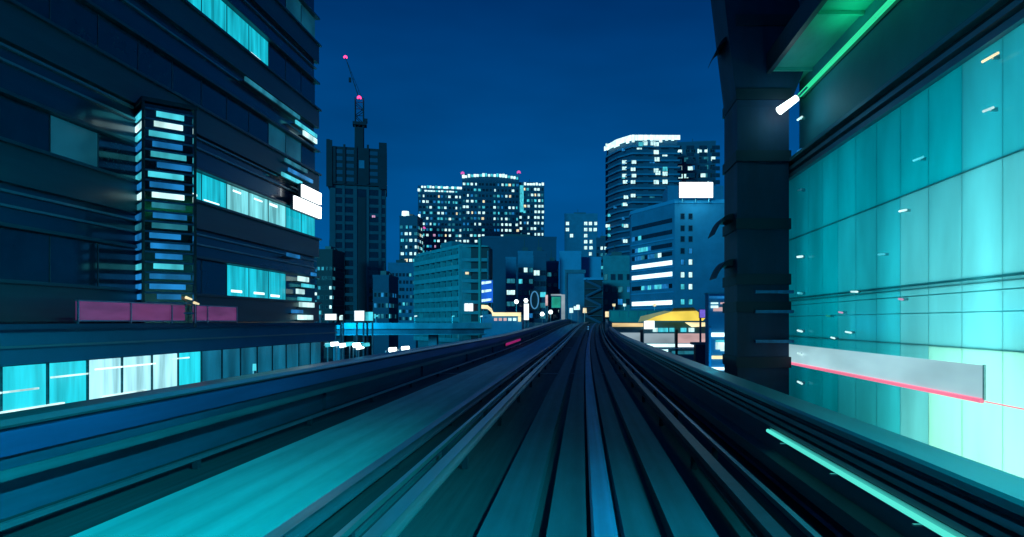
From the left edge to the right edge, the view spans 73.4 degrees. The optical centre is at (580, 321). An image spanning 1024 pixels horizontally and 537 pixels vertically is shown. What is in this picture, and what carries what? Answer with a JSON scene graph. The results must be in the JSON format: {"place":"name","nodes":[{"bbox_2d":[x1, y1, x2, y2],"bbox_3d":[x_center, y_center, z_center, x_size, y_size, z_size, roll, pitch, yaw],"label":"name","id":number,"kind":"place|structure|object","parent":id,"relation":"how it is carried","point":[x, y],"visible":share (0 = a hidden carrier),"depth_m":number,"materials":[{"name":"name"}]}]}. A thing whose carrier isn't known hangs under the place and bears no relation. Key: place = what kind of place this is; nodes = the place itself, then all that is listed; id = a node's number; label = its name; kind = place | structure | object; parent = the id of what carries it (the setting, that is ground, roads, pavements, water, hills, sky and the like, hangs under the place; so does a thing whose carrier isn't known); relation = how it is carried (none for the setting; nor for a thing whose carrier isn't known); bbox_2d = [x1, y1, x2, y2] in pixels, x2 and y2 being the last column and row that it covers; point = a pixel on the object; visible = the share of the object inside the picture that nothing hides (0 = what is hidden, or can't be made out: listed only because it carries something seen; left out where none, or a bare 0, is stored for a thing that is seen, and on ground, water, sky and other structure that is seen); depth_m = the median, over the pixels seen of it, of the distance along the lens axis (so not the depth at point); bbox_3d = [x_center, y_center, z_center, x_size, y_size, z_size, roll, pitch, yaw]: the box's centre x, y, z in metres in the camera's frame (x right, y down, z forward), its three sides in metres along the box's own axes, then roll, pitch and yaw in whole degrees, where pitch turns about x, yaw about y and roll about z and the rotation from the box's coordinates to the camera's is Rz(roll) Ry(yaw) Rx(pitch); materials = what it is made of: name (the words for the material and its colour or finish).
{"place":"outdoors","nodes":[
{"label":"outdoors","id":0,"kind":"place"},
{"bbox_2d":[324,346,417,361],"bbox_3d":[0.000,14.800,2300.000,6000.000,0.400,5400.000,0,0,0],"label":"ground","id":1,"kind":"structure","parent":0,"point":[331,359],"depth_m":277.33,"materials":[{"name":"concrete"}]},
{"bbox_2d":[0,0,321,323],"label":"office block","id":2,"kind":"structure","parent":1,"relation":"on","point":[79,79],"depth_m":24.06,"materials":[{"name":"black glass"}]},
{"bbox_2d":[0,228,48,281],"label":"window","id":3,"kind":"structure","parent":2,"relation":"in","point":[23,255],"depth_m":19.06,"materials":[{"name":"blue glass"}]},
{"bbox_2d":[0,96,48,150],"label":"window","id":4,"kind":"structure","parent":2,"relation":"in","point":[19,122],"depth_m":19.06,"materials":[{"name":"blue glass"}]},
{"bbox_2d":[16,0,48,18],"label":"window","id":5,"kind":"structure","parent":2,"relation":"in","point":[41,7],"depth_m":19.62,"materials":[{"name":"blue glass"}]},
{"bbox_2d":[49,236,96,285],"bbox_3d":[-15.553,-1.825,20.977,0.055,1.350,1.998,0,0,0],"label":"window","id":6,"kind":"structure","parent":2,"relation":"in","point":[70,261],"depth_m":20.90,"materials":[{"name":"blue glass"}]},
{"bbox_2d":[49,115,96,166],"bbox_3d":[-15.553,-5.475,20.977,0.055,1.150,1.998,0,0,0],"label":"window","id":7,"kind":"structure","parent":2,"relation":"in","point":[66,139],"depth_m":20.90,"materials":[{"name":"teal glass"}]},
{"bbox_2d":[49,0,96,45],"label":"window","id":8,"kind":"structure","parent":2,"relation":"in","point":[72,15],"depth_m":21.02,"materials":[{"name":"blue glass"}]},
{"bbox_2d":[97,244,136,288],"bbox_3d":[-15.553,-1.825,22.977,0.055,1.350,1.998,0,0,0],"label":"window","id":9,"kind":"structure","parent":2,"relation":"in","point":[116,267],"depth_m":22.88,"materials":[{"name":"blue glass"}]},
{"bbox_2d":[97,134,136,178],"bbox_3d":[-15.553,-5.475,22.977,0.055,1.150,1.998,0,0,0],"label":"window","id":10,"kind":"structure","parent":2,"relation":"in","point":[114,156],"depth_m":22.88,"materials":[{"name":"blue glass"}]},
{"bbox_2d":[97,14,137,69],"bbox_3d":[-15.553,-9.300,22.977,0.055,1.200,1.998,0,0,0],"label":"window","id":11,"kind":"structure","parent":2,"relation":"in","point":[111,39],"depth_m":22.93,"materials":[{"name":"blue glass"}]},
{"bbox_2d":[138,40,171,88],"bbox_3d":[-15.553,-9.300,24.977,0.055,1.200,1.998,0,0,0],"label":"window","id":12,"kind":"structure","parent":2,"relation":"in","point":[153,64],"depth_m":24.92,"materials":[{"name":"blue glass"}]},
{"bbox_2d":[0,341,323,413],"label":"shop arcade","id":13,"kind":"object","parent":2,"relation":"attached to","point":[29,386],"visible":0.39,"depth_m":21.97,"materials":[{"name":"teal glass"}]},
{"bbox_2d":[0,364,45,411],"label":"shop window","id":14,"kind":"structure","parent":13,"relation":"in","point":[24,376],"depth_m":17.68,"materials":[{"name":"teal glass"}]},
{"bbox_2d":[46,361,85,403],"bbox_3d":[-14.455,2.860,19.230,0.070,3.480,1.440,0,0,0],"label":"shop window","id":15,"kind":"structure","parent":13,"relation":"in","point":[69,389],"depth_m":19.16,"materials":[{"name":"teal glass"}]},
{"bbox_2d":[86,358,120,399],"bbox_3d":[-14.455,2.860,20.730,0.070,3.480,1.440,0,0,0],"label":"shop window","id":16,"kind":"structure","parent":13,"relation":"in","point":[99,383],"depth_m":20.64,"materials":[{"name":"grey glass"}]},
{"bbox_2d":[120,355,150,392],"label":"shop window","id":17,"kind":"structure","parent":13,"relation":"in","point":[134,378],"depth_m":22.17,"materials":[{"name":"grey"}]},
{"bbox_2d":[151,353,176,389],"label":"shop window","id":18,"kind":"structure","parent":13,"relation":"in","point":[163,373],"depth_m":23.65,"materials":[{"name":"grey glass"}]},
{"bbox_2d":[177,352,199,385],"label":"shop window","id":19,"kind":"structure","parent":13,"relation":"in","point":[188,369],"depth_m":25.17,"materials":[{"name":"teal glass"}]},
{"bbox_2d":[200,350,220,381],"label":"shop window","id":20,"kind":"structure","parent":13,"relation":"in","point":[210,361],"depth_m":26.66,"materials":[{"name":"blue glass"}]},
{"bbox_2d":[221,348,239,378],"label":"shop window","id":21,"kind":"structure","parent":13,"relation":"in","point":[230,358],"depth_m":28.19,"materials":[{"name":"blue glass"}]},
{"bbox_2d":[240,347,256,375],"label":"shop window","id":22,"kind":"structure","parent":13,"relation":"in","point":[248,356],"depth_m":29.63,"materials":[{"name":"blue glass"}]},
{"bbox_2d":[257,346,271,372],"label":"shop window","id":23,"kind":"structure","parent":13,"relation":"in","point":[264,354],"depth_m":31.22,"materials":[{"name":"blue glass"}]},
{"bbox_2d":[271,345,285,370],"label":"shop window","id":24,"kind":"structure","parent":13,"relation":"in","point":[278,351],"depth_m":32.66,"materials":[{"name":"blue glass"}]},
{"bbox_2d":[285,344,297,367],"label":"shop window","id":25,"kind":"structure","parent":13,"relation":"in","point":[291,349],"depth_m":34.14,"materials":[{"name":"blue glass"}]},
{"bbox_2d":[298,343,309,365],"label":"shop window","id":26,"kind":"structure","parent":13,"relation":"in","point":[303,348],"depth_m":35.61,"materials":[{"name":"blue glass"}]},
{"bbox_2d":[309,342,320,364],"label":"shop window","id":27,"kind":"structure","parent":13,"relation":"in","point":[315,348],"depth_m":37.23,"materials":[{"name":"blue glass"}]},
{"bbox_2d":[0,323,340,365],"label":"podium canopy","id":28,"kind":"object","parent":2,"relation":"attached to","point":[21,344],"visible":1,"depth_m":21.40,"materials":[{"name":"concrete"}]},
{"bbox_2d":[74,300,237,323],"bbox_3d":[-13.800,-0.270,23.040,0.120,0.660,8.720,0,0,0],"label":"banner","id":29,"kind":"object","parent":28,"relation":"on","point":[101,311],"visible":1,"depth_m":21.54,"materials":[{"name":"pink"}]},
{"bbox_2d":[133,96,196,326],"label":"stair tower","id":30,"kind":"structure","parent":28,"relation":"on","point":[165,226],"depth_m":23.45,"materials":[{"name":"blue glass"}]},
{"bbox_2d":[172,61,200,104],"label":"window","id":31,"kind":"structure","parent":2,"relation":"in","point":[185,83],"depth_m":26.95,"materials":[{"name":"blue glass"}]},
{"bbox_2d":[201,261,225,294],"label":"window","id":32,"kind":"structure","parent":2,"relation":"in","point":[213,275],"depth_m":28.92,"materials":[{"name":"blue glass"}]},
{"bbox_2d":[201,174,225,207],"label":"window","id":33,"kind":"structure","parent":2,"relation":"in","point":[213,191],"depth_m":28.92,"materials":[{"name":"teal glass"}]},
{"bbox_2d":[201,80,225,119],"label":"window","id":34,"kind":"structure","parent":2,"relation":"in","point":[213,100],"depth_m":28.92,"materials":[{"name":"blue glass"}]},
{"bbox_2d":[201,0,225,30],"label":"window","id":35,"kind":"structure","parent":2,"relation":"in","point":[215,10],"depth_m":29.17,"materials":[{"name":"teal glass"}]},
{"bbox_2d":[226,265,247,296],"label":"window","id":36,"kind":"structure","parent":2,"relation":"in","point":[236,277],"depth_m":30.87,"materials":[{"name":"teal glass"}]},
{"bbox_2d":[226,184,247,214],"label":"window","id":37,"kind":"structure","parent":2,"relation":"in","point":[236,198],"depth_m":30.87,"materials":[{"name":"teal glass"}]},
{"bbox_2d":[226,96,247,131],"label":"window","id":38,"kind":"structure","parent":2,"relation":"in","point":[236,114],"depth_m":30.87,"materials":[{"name":"blue glass"}]},
{"bbox_2d":[226,5,247,48],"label":"window","id":39,"kind":"structure","parent":2,"relation":"in","point":[236,27],"depth_m":30.87,"materials":[{"name":"teal glass"}]},
{"bbox_2d":[248,268,267,297],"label":"window","id":40,"kind":"structure","parent":2,"relation":"in","point":[257,279],"depth_m":32.87,"materials":[{"name":"teal glass"}]},
{"bbox_2d":[248,192,267,220],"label":"window","id":41,"kind":"structure","parent":2,"relation":"in","point":[257,206],"depth_m":32.87,"materials":[{"name":"teal glass"}]},
{"bbox_2d":[248,110,267,143],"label":"window","id":42,"kind":"structure","parent":2,"relation":"in","point":[258,127],"depth_m":32.87,"materials":[{"name":"blue glass"}]},
{"bbox_2d":[248,25,267,65],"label":"window","id":43,"kind":"structure","parent":2,"relation":"in","point":[257,45],"depth_m":32.87,"materials":[{"name":"teal glass"}]},
{"bbox_2d":[268,271,284,299],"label":"window","id":44,"kind":"structure","parent":2,"relation":"in","point":[276,281],"depth_m":34.92,"materials":[{"name":"teal glass"}]},
{"bbox_2d":[268,200,284,226],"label":"window","id":45,"kind":"structure","parent":2,"relation":"in","point":[276,212],"depth_m":34.92,"materials":[{"name":"teal glass"}]},
{"bbox_2d":[268,123,284,152],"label":"window","id":46,"kind":"structure","parent":2,"relation":"in","point":[276,138],"depth_m":34.92,"materials":[{"name":"teal glass"}]},
{"bbox_2d":[268,42,284,79],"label":"window","id":47,"kind":"structure","parent":2,"relation":"in","point":[276,61],"depth_m":34.92,"materials":[{"name":"blue glass"}]},
{"bbox_2d":[285,274,300,299],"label":"window","id":48,"kind":"structure","parent":2,"relation":"in","point":[290,286],"depth_m":36.73,"materials":[{"name":"blue glass"}]},
{"bbox_2d":[285,207,300,231],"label":"window","id":49,"kind":"structure","parent":2,"relation":"in","point":[292,218],"depth_m":36.87,"materials":[{"name":"teal glass"}]},
{"bbox_2d":[285,134,300,161],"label":"window","id":50,"kind":"structure","parent":2,"relation":"in","point":[292,147],"depth_m":36.87,"materials":[{"name":"teal glass"}]},
{"bbox_2d":[285,58,300,92],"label":"window","id":51,"kind":"structure","parent":2,"relation":"in","point":[292,74],"depth_m":36.87,"materials":[{"name":"blue glass"}]},
{"bbox_2d":[285,0,300,22],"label":"window","id":52,"kind":"structure","parent":2,"relation":"in","point":[294,6],"depth_m":37.26,"materials":[{"name":"teal glass"}]},
{"bbox_2d":[290,183,320,219],"bbox_3d":[-15.110,-6.680,37.700,0.260,1.580,3.720,0,0,0],"label":"lit sign","id":53,"kind":"object","parent":2,"relation":"attached to","point":[306,201],"visible":1,"depth_m":37.49,"materials":[{"name":"white"}]},
{"bbox_2d":[301,214,314,236],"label":"window","id":54,"kind":"structure","parent":2,"relation":"in","point":[307,223],"depth_m":38.89,"materials":[{"name":"teal glass"}]},
{"bbox_2d":[301,144,314,169],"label":"window","id":55,"kind":"structure","parent":2,"relation":"in","point":[307,155],"depth_m":38.89,"materials":[{"name":"blue glass"}]},
{"bbox_2d":[301,72,314,103],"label":"window","id":56,"kind":"structure","parent":2,"relation":"in","point":[307,86],"depth_m":38.89,"materials":[{"name":"blue glass"}]},
{"bbox_2d":[301,4,314,37],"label":"window","id":57,"kind":"structure","parent":2,"relation":"in","point":[307,20],"depth_m":38.89,"materials":[{"name":"teal glass"}]},
{"bbox_2d":[316,240,344,357],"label":"block","id":58,"kind":"structure","parent":1,"relation":"on","point":[330,263],"depth_m":270.00,"materials":[{"name":"blue"}]},
{"bbox_2d":[326,55,386,354],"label":"skyscraper","id":59,"kind":"structure","parent":1,"relation":"on","point":[356,179],"depth_m":300.25,"materials":[{"name":"blue glass"}]},
{"bbox_2d":[372,263,398,354],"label":"glazed block","id":60,"kind":"structure","parent":1,"relation":"on","point":[385,298],"depth_m":230.00,"materials":[{"name":"blue"}]},
{"bbox_2d":[388,254,415,350],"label":"dim apartments","id":61,"kind":"structure","parent":1,"relation":"on","point":[403,270],"depth_m":290.35,"materials":[{"name":"blue"}]},
{"bbox_2d":[333,323,543,360],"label":"expressway","id":62,"kind":"structure","parent":1,"relation":"on","point":[432,331],"depth_m":157.60,"materials":[{"name":"paint"}]},
{"bbox_2d":[0,319,1023,536],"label":"elevated guideway","id":63,"kind":"object","parent":1,"relation":"on","point":[562,428],"visible":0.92,"depth_m":10.94,"materials":[{"name":"concrete"}]},
{"bbox_2d":[766,427,967,536],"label":"light tube","id":64,"kind":"object","parent":63,"relation":"attached to","point":[931,523],"visible":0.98,"depth_m":6.90,"materials":[{"name":"teal plastic"}]},
{"bbox_2d":[551,294,564,318],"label":"gate sign","id":65,"kind":"object","parent":1,"relation":"on","point":[557,300],"visible":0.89,"depth_m":189.84,"materials":[{"name":"grey"}]},
{"bbox_2d":[559,251,581,319],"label":"light blue block","id":66,"kind":"structure","parent":1,"relation":"on","point":[570,260],"depth_m":224.97,"materials":[{"name":"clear glass"}]},
{"bbox_2d":[565,270,585,323],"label":"green framed block","id":67,"kind":"structure","parent":1,"relation":"on","point":[574,288],"depth_m":205.00,"materials":[{"name":"grey"}]},
{"bbox_2d":[581,257,600,277],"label":"blue annex","id":68,"kind":"object","parent":1,"relation":"on","point":[591,266],"visible":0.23,"depth_m":231.98,"materials":[{"name":"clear glass"}]},
{"bbox_2d":[584,278,602,323],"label":"stair flats","id":69,"kind":"structure","parent":1,"relation":"on","point":[593,296],"depth_m":201.40,"materials":[{"name":"blue metal"}]},
{"bbox_2d":[663,186,723,201],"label":"blue wall block","id":70,"kind":"structure","parent":1,"relation":"on","point":[670,193],"depth_m":192.50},
{"bbox_2d":[708,0,803,394],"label":"dark pillar","id":71,"kind":"structure","parent":1,"relation":"on","point":[755,220],"depth_m":22.20,"materials":[{"name":"concrete"}]},
{"bbox_2d":[776,86,807,114],"bbox_3d":[6.693,-6.991,21.813,0.998,0.886,0.685,0,0,0],"label":"floodlight","id":72,"kind":"object","parent":71,"relation":"attached to","point":[785,106],"visible":1,"depth_m":21.52,"materials":[{"name":"grey"}]},
{"bbox_2d":[789,0,1023,477],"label":"station hall","id":73,"kind":"structure","parent":1,"relation":"on","point":[893,94],"depth_m":14.18,"materials":[{"name":"green glass"}]},
{"bbox_2d":[767,0,873,81],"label":"canopy roof","id":74,"kind":"structure","parent":73,"relation":"attached to","point":[812,33],"depth_m":19.48,"materials":[{"name":"paint"}]},
{"bbox_2d":[798,0,900,98],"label":"green light tube","id":75,"kind":"object","parent":73,"relation":"attached to","point":[878,16],"visible":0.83,"depth_m":18.56,"materials":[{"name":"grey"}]},
{"bbox_2d":[789,344,1023,409],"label":"pink banner","id":76,"kind":"object","parent":73,"relation":"attached to","point":[964,381],"visible":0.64,"depth_m":14.54,"materials":[{"name":"pale grey metal"},{"name":"glowing pink light strip"}]},
{"bbox_2d":[399,210,422,345],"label":"slim tower","id":77,"kind":"structure","parent":0,"point":[411,236],"depth_m":400.00,"materials":[{"name":"blue"}]},
{"bbox_2d":[418,185,461,251],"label":"residential tower","id":78,"kind":"structure","parent":0,"point":[440,211],"depth_m":429.91,"materials":[{"name":"blue"}]},
{"bbox_2d":[418,194,460,247],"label":"windows","id":79,"kind":"structure","parent":78,"relation":"in","point":[419,195],"depth_m":430.06,"materials":[{"name":"grey"}]},
{"bbox_2d":[461,171,520,244],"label":"residential tower","id":80,"kind":"structure","parent":0,"point":[490,205],"depth_m":419.83,"materials":[{"name":"blue"}]},
{"bbox_2d":[462,182,518,242],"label":"windows","id":81,"kind":"structure","parent":80,"relation":"in","point":[490,184],"depth_m":419.79,"materials":[{"name":"grey glass"}]},
{"bbox_2d":[519,179,543,236],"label":"residential tower","id":82,"kind":"structure","parent":0,"point":[531,208],"depth_m":424.96,"materials":[{"name":"blue"}]},
{"bbox_2d":[530,290,539,309],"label":"ring sign","id":83,"kind":"object","parent":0,"point":[534,299],"visible":1,"depth_m":213.91,"materials":[{"name":"blue"}]},
{"bbox_2d":[314,0,798,288],"label":"sky","id":84,"kind":"structure","parent":0,"point":[538,89],"materials":[{"name":"blue"}]},
{"bbox_2d":[564,213,597,256],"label":"tower","id":85,"kind":"structure","parent":0,"point":[580,231],"depth_m":450.00,"materials":[{"name":"blue"}]},
{"bbox_2d":[677,139,715,185],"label":"dark tower","id":86,"kind":"structure","parent":0,"point":[696,165],"depth_m":324.92,"materials":[{"name":"blue"}]},
{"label":"road","id":87,"kind":"structure","parent":0,"visible":0},
{"bbox_2d":[324,313,337,361],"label":"shop sign","id":88,"kind":"object","parent":87,"relation":"on","point":[331,317],"visible":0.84,"depth_m":121.90,"materials":[{"name":"grey plastic"}]},
{"bbox_2d":[354,310,364,356],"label":"shop sign","id":89,"kind":"object","parent":87,"relation":"on","point":[359,315],"visible":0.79,"depth_m":121.90,"materials":[{"name":"grey plastic"}]},
{"bbox_2d":[413,241,484,347],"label":"apartment block","id":90,"kind":"structure","parent":87,"relation":"on","point":[437,283],"depth_m":201.48,"materials":[{"name":"teal"}]},
{"bbox_2d":[462,246,492,340],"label":"apartment wing","id":91,"kind":"structure","parent":87,"relation":"on","point":[471,306],"depth_m":191.70,"materials":[{"name":"blue concrete"}]},
{"bbox_2d":[478,238,481,337],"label":"green mast","id":92,"kind":"object","parent":87,"relation":"on","point":[479,280],"visible":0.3,"depth_m":185.65,"materials":[{"name":"metal"}]},
{"bbox_2d":[481,280,493,313],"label":"blue sign","id":93,"kind":"object","parent":87,"relation":"on","point":[487,291],"visible":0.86,"depth_m":175.90,"materials":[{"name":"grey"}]},
{"bbox_2d":[505,257,515,311],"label":"stair block","id":94,"kind":"structure","parent":87,"relation":"on","point":[510,283],"depth_m":224.99,"materials":[{"name":"blue"}]},
{"bbox_2d":[481,234,556,311],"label":"navy block","id":95,"kind":"structure","parent":87,"relation":"on","point":[506,245],"depth_m":269.54,"materials":[{"name":"blue concrete"}]},
{"bbox_2d":[596,236,606,277],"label":"block","id":96,"kind":"structure","parent":87,"relation":"on","point":[600,247],"depth_m":400.02,"materials":[{"name":"blue"}]},
{"bbox_2d":[603,244,629,323],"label":"teal block","id":97,"kind":"structure","parent":87,"relation":"on","point":[616,278],"depth_m":215.02,"materials":[{"name":"grey"}]},
{"bbox_2d":[605,322,704,360],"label":"roadside shops","id":98,"kind":"structure","parent":87,"relation":"on","point":[676,338],"depth_m":99.80,"materials":[{"name":"grey"}]},
{"bbox_2d":[638,307,704,326],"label":"yellow roof sign","id":99,"kind":"object","parent":98,"relation":"on","point":[686,314],"visible":0.86,"depth_m":97.90,"materials":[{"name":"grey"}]},
{"bbox_2d":[609,310,704,321],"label":"green footbridge","id":100,"kind":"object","parent":87,"relation":"on","point":[625,315],"visible":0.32,"depth_m":162.20,"materials":[{"name":"metal"}]},
{"bbox_2d":[604,135,719,255],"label":"curved tower","id":101,"kind":"structure","parent":87,"relation":"on","point":[641,171],"depth_m":300.00,"materials":[{"name":"blue"}]},
{"bbox_2d":[629,199,723,309],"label":"office building","id":102,"kind":"structure","parent":87,"relation":"on","point":[676,255],"depth_m":170.00,"materials":[{"name":"blue glass"}]},
{"bbox_2d":[678,182,712,201],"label":"billboard","id":103,"kind":"object","parent":102,"relation":"on","point":[694,190],"visible":1,"depth_m":167.85,"materials":[{"name":"grey"}]},
{"bbox_2d":[690,342,704,364],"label":"dark pier","id":104,"kind":"structure","parent":87,"relation":"on","point":[699,352],"depth_m":74.30,"materials":[{"name":"concrete"}]},
{"bbox_2d":[704,292,723,371],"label":"sign tower","id":105,"kind":"structure","parent":87,"relation":"on","point":[714,332],"depth_m":62.00,"materials":[{"name":"blue"}]},
{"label":"pavement","id":106,"kind":"structure","parent":0,"visible":0},
{"bbox_2d":[481,305,525,337],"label":"lit pavilion","id":107,"kind":"structure","parent":106,"relation":"on","point":[504,322],"depth_m":165.60,"materials":[{"name":"blue"}]},
{"bbox_2d":[518,240,532,322],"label":"grey blue block","id":108,"kind":"structure","parent":106,"relation":"on","point":[525,271],"depth_m":221.97,"materials":[{"name":"grey"}]},
{"bbox_2d":[533,239,546,322],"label":"dark flats","id":109,"kind":"structure","parent":106,"relation":"on","point":[539,268],"depth_m":214.98,"materials":[{"name":"blue"}]},
{"bbox_2d":[546,250,558,321],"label":"blue grey flats","id":110,"kind":"structure","parent":106,"relation":"on","point":[552,276],"depth_m":234.98,"materials":[{"name":"grey"}]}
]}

